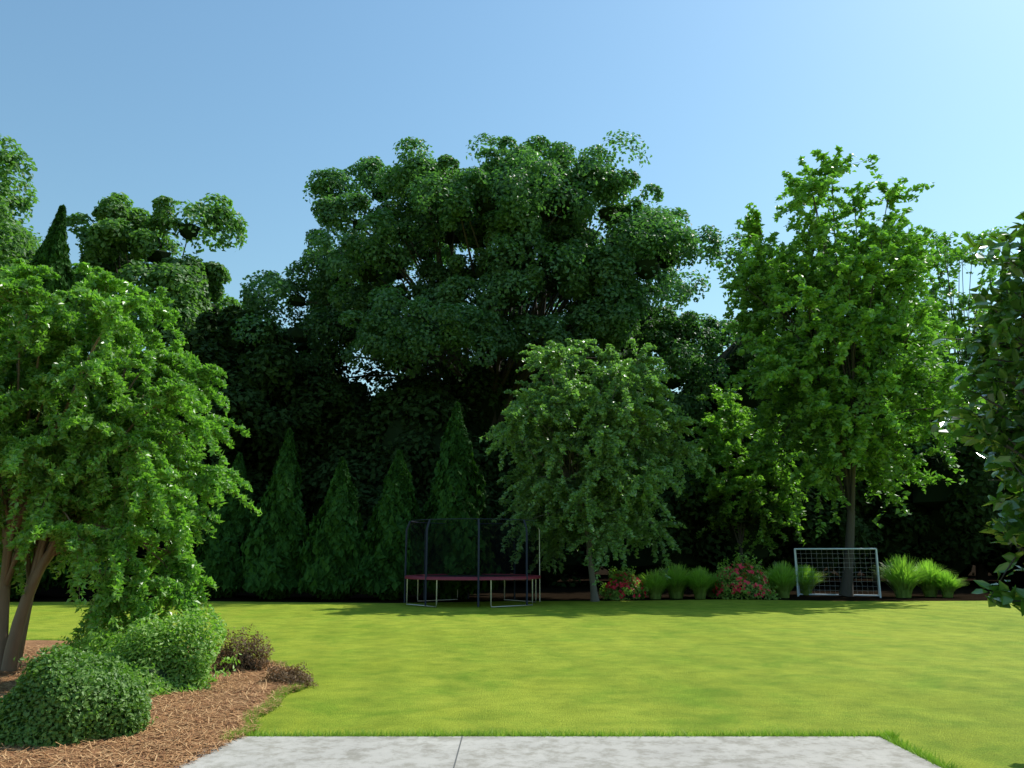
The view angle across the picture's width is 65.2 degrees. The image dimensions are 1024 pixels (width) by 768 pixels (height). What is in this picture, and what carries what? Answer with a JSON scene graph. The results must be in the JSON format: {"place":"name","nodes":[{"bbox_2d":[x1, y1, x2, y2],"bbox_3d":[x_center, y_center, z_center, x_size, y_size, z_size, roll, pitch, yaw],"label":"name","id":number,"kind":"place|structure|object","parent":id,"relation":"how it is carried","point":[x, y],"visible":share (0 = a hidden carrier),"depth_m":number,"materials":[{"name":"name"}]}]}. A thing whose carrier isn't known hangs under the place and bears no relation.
{"place":"outdoors","nodes":[
{"label":"outdoors","id":0,"kind":"place"},
{"bbox_2d":[0,0,1023,395],"label":"sky","id":1,"kind":"structure","parent":0,"point":[143,100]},
{"bbox_2d":[8,599,1023,767],"bbox_3d":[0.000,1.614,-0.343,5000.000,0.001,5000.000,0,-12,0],"label":"lawn","id":2,"kind":"structure","parent":0,"point":[945,679],"depth_m":12.11,"materials":[{"name":"green plant"}]},
{"bbox_2d":[0,643,158,747],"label":"boxwood shrub","id":3,"kind":"object","parent":2,"relation":"on","point":[61,696],"visible":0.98,"depth_m":6.98,"materials":[{"name":"green plant"}]},
{"bbox_2d":[0,258,261,671],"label":"crape myrtle tree","id":4,"kind":"object","parent":2,"relation":"on","point":[93,449],"visible":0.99,"depth_m":10.94,"materials":[{"name":"green plant"}]},
{"bbox_2d":[0,640,291,767],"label":"mulch","id":5,"kind":"object","parent":2,"relation":"on","point":[40,643],"visible":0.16,"depth_m":7.42,"materials":[{"name":"brown plant"}]},
{"bbox_2d":[54,607,150,653],"bbox_3d":[-5.990,3.736,11.939,1.456,0.974,1.530,0,-12,0],"label":"loose shrub","id":6,"kind":"object","parent":5,"relation":"on","point":[73,641],"visible":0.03,"depth_m":11.80,"materials":[{"name":"green plant"}]},
{"bbox_2d":[72,606,241,697],"bbox_3d":[-4.460,3.258,9.812,2.044,1.020,1.847,10,-15,-38],"label":"loose shrub","id":7,"kind":"object","parent":2,"relation":"on","point":[162,664],"visible":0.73,"depth_m":9.58,"materials":[{"name":"green plant"}]},
{"bbox_2d":[149,655,307,767],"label":"pine straw spill","id":8,"kind":"object","parent":2,"relation":"on","point":[210,742],"visible":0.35,"depth_m":7.01,"materials":[{"name":"brown plant"}]},
{"bbox_2d":[210,624,274,674],"bbox_3d":[-3.776,3.722,11.203,0.921,0.684,0.917,0,-12,0],"label":"shrub","id":9,"kind":"object","parent":2,"relation":"on","point":[247,659],"visible":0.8,"depth_m":11.12,"materials":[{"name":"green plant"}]},
{"bbox_2d":[258,662,318,686],"bbox_3d":[-2.832,3.691,10.202,0.781,0.331,0.665,0,-12,0],"label":"shrub","id":10,"kind":"object","parent":2,"relation":"on","point":[291,675],"visible":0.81,"depth_m":10.11,"materials":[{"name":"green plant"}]},
{"bbox_2d":[404,518,540,607],"bbox_3d":[-1.323,6.080,27.333,4.620,2.754,4.620,0,-12,0],"label":"trampoline","id":11,"kind":"object","parent":2,"relation":"on","point":[425,576],"visible":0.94,"depth_m":26.03,"materials":[{"name":"black metal"}]},
{"bbox_2d":[26,637,965,767],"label":"grass blades","id":12,"kind":"object","parent":2,"relation":"on","point":[891,737],"visible":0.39,"depth_m":7.28,"materials":[{"name":"green plant"}]},
{"bbox_2d":[479,338,715,601],"bbox_3d":[3.112,2.941,29.597,8.529,9.885,8.015,0,-12,0],"label":"birch tree","id":13,"kind":"object","parent":2,"relation":"on","point":[617,466],"visible":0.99,"depth_m":28.03,"materials":[{"name":"green plant"}]},
{"bbox_2d":[925,211,1023,615],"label":"magnolia tree","id":14,"kind":"object","parent":2,"relation":"on","point":[995,430],"visible":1,"depth_m":6.87,"materials":[{"name":"green plant"}]},
{"bbox_2d":[10,565,1023,602],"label":"forest floor","id":15,"kind":"structure","parent":0,"point":[963,591],"depth_m":33.28,"materials":[{"name":"brown soil"}]},
{"bbox_2d":[0,135,42,275],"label":"tree","id":16,"kind":"object","parent":15,"relation":"on","point":[18,240],"visible":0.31,"depth_m":50.65,"materials":[{"name":"green plant"}]},
{"bbox_2d":[0,204,110,598],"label":"conifer tree","id":17,"kind":"object","parent":15,"relation":"on","point":[53,250],"visible":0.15,"depth_m":33.22,"materials":[{"name":"green plant"}]},
{"bbox_2d":[66,192,248,577],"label":"tree","id":18,"kind":"object","parent":15,"relation":"on","point":[115,234],"visible":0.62,"depth_m":52.55,"materials":[{"name":"green plant"}]},
{"bbox_2d":[179,452,253,597],"bbox_3d":[-11.368,5.524,31.660,3.239,5.760,3.343,0,-12,0],"label":"cypress tree","id":19,"kind":"object","parent":15,"relation":"on","point":[218,557],"visible":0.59,"depth_m":30.64,"materials":[{"name":"green plant"}]},
{"bbox_2d":[129,304,355,480],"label":"tree","id":20,"kind":"object","parent":15,"relation":"on","point":[261,374],"visible":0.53,"depth_m":40.75,"materials":[{"name":"green plant"}]},
{"bbox_2d":[233,428,307,599],"bbox_3d":[-8.859,4.951,30.888,3.406,6.556,3.329,9,-15,-36],"label":"cypress tree","id":21,"kind":"object","parent":15,"relation":"on","point":[277,536],"visible":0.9,"depth_m":29.73,"materials":[{"name":"green plant"}]},
{"bbox_2d":[295,456,363,599],"bbox_3d":[-6.502,5.381,30.009,3.071,5.372,3.213,0,-12,0],"label":"cypress tree","id":22,"kind":"object","parent":15,"relation":"on","point":[330,557],"visible":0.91,"depth_m":29.16,"materials":[{"name":"green plant"}]},
{"bbox_2d":[344,449,434,599],"bbox_3d":[-4.258,5.266,30.183,3.510,5.662,3.235,0,-12,0],"label":"cypress tree","id":23,"kind":"object","parent":15,"relation":"on","point":[380,571],"visible":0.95,"depth_m":29.06,"materials":[{"name":"green plant"}]},
{"bbox_2d":[419,401,505,598],"bbox_3d":[-2.242,4.401,30.913,4.078,7.655,3.823,0,-12,0],"label":"cypress tree","id":24,"kind":"object","parent":15,"relation":"on","point":[456,494],"visible":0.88,"depth_m":29.67,"materials":[{"name":"green plant"}]},
{"bbox_2d":[231,129,753,584],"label":"oak tree","id":25,"kind":"object","parent":15,"relation":"on","point":[525,213],"visible":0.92,"depth_m":41.53,"materials":[{"name":"green plant"}]},
{"bbox_2d":[54,381,1023,586],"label":"understory trees","id":26,"kind":"object","parent":15,"relation":"on","point":[942,524],"depth_m":40.72,"materials":[{"name":"green plant"}]},
{"bbox_2d":[132,319,1023,582],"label":"understory trees","id":27,"kind":"object","parent":15,"relation":"on","point":[487,404],"visible":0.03,"depth_m":46.33,"materials":[{"name":"green plant"}]},
{"bbox_2d":[599,566,651,599],"bbox_3d":[4.233,7.461,30.039,2.039,1.248,2.062,0,-12,0],"label":"rose shrub","id":28,"kind":"object","parent":15,"relation":"on","point":[623,585],"visible":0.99,"depth_m":29.65,"materials":[{"name":"green plant"}]},
{"bbox_2d":[638,569,673,598],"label":"ornamental grass","id":29,"kind":"object","parent":15,"relation":"on","point":[656,583],"depth_m":29.79,"materials":[{"name":"green plant"}]},
{"bbox_2d":[651,563,695,598],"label":"ornamental grass","id":30,"kind":"object","parent":15,"relation":"on","point":[677,589],"depth_m":30.24,"materials":[{"name":"green plant"}]},
{"bbox_2d":[372,395,992,577],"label":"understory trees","id":31,"kind":"object","parent":15,"relation":"on","point":[583,570],"depth_m":59.68,"materials":[{"name":"green plant"}]},
{"bbox_2d":[681,566,721,598],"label":"ornamental grass","id":32,"kind":"object","parent":15,"relation":"on","point":[701,585],"depth_m":29.99,"materials":[{"name":"green plant"}]},
{"bbox_2d":[706,573,720,596],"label":"ornamental grass","id":33,"kind":"object","parent":15,"relation":"on","point":[709,593],"depth_m":31.00,"materials":[{"name":"green plant"}]},
{"bbox_2d":[675,384,807,576],"bbox_3d":[11.277,4.896,39.799,6.959,10.275,7.158,0,-12,0],"label":"tree","id":34,"kind":"object","parent":15,"relation":"on","point":[717,434],"visible":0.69,"depth_m":38.74,"materials":[{"name":"green plant"}]},
{"bbox_2d":[710,551,780,599],"bbox_3d":[8.761,7.293,30.582,2.757,1.792,2.546,0,-12,0],"label":"rose shrub","id":35,"kind":"object","parent":15,"relation":"on","point":[744,587],"visible":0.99,"depth_m":30.12,"materials":[{"name":"green plant"}]},
{"bbox_2d":[710,332,783,563],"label":"tree","id":36,"kind":"object","parent":15,"relation":"on","point":[714,359],"depth_m":51.23,"materials":[{"name":"green plant"}]},
{"bbox_2d":[758,571,775,595],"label":"ornamental grass","id":37,"kind":"object","parent":15,"relation":"on","point":[772,589],"depth_m":31.59,"materials":[{"name":"green plant"}]},
{"bbox_2d":[762,560,807,597],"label":"ornamental grass","id":38,"kind":"object","parent":15,"relation":"on","point":[782,576],"depth_m":30.61,"materials":[{"name":"green plant"}]},
{"bbox_2d":[793,564,826,594],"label":"ornamental grass","id":39,"kind":"object","parent":15,"relation":"on","point":[805,584],"depth_m":32.73,"materials":[{"name":"green plant"}]},
{"bbox_2d":[794,548,881,597],"bbox_3d":[12.983,7.525,31.991,3.064,1.882,1.263,-5,-13,21],"label":"soccer goal","id":40,"kind":"object","parent":15,"relation":"on","point":[837,549],"visible":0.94,"depth_m":31.88,"materials":[{"name":"white plastic"}]},
{"bbox_2d":[716,145,985,596],"bbox_3d":[14.175,-0.710,33.987,10.828,18.908,10.450,0,-12,0],"label":"maple tree","id":41,"kind":"object","parent":15,"relation":"on","point":[854,424],"visible":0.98,"depth_m":32.48,"materials":[{"name":"green plant"}]},
{"bbox_2d":[864,554,938,597],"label":"ornamental grass","id":42,"kind":"object","parent":15,"relation":"on","point":[902,577],"depth_m":30.76,"materials":[{"name":"green plant"}]},
{"bbox_2d":[911,560,956,596],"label":"ornamental grass","id":43,"kind":"object","parent":15,"relation":"on","point":[928,589],"depth_m":31.47,"materials":[{"name":"green plant"}]},
{"bbox_2d":[928,570,966,596],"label":"ornamental grass","id":44,"kind":"object","parent":15,"relation":"on","point":[947,585],"depth_m":31.01,"materials":[{"name":"green plant"}]},
{"bbox_2d":[883,226,1012,581],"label":"wispy tree","id":45,"kind":"object","parent":15,"relation":"on","point":[959,254],"visible":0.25,"depth_m":50.78,"materials":[{"name":"green plant"}]},
{"bbox_2d":[888,348,1015,563],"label":"tree","id":46,"kind":"object","parent":15,"relation":"on","point":[913,447],"visible":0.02,"depth_m":45.36,"materials":[{"name":"green plant"}]},
{"bbox_2d":[984,366,1021,455],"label":"tree","id":47,"kind":"object","parent":15,"relation":"on","point":[1008,396],"visible":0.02,"depth_m":46.34,"materials":[{"name":"green plant"}]},
{"bbox_2d":[174,736,940,767],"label":"concrete patio","id":48,"kind":"structure","parent":0,"point":[569,752],"depth_m":6.66,"materials":[{"name":"grey concrete"}]},
{"bbox_2d":[453,736,462,767],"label":"pavement joint","id":49,"kind":"object","parent":48,"relation":"on","point":[457,752],"visible":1,"depth_m":6.65,"materials":[{"name":"grey concrete"}]}
]}

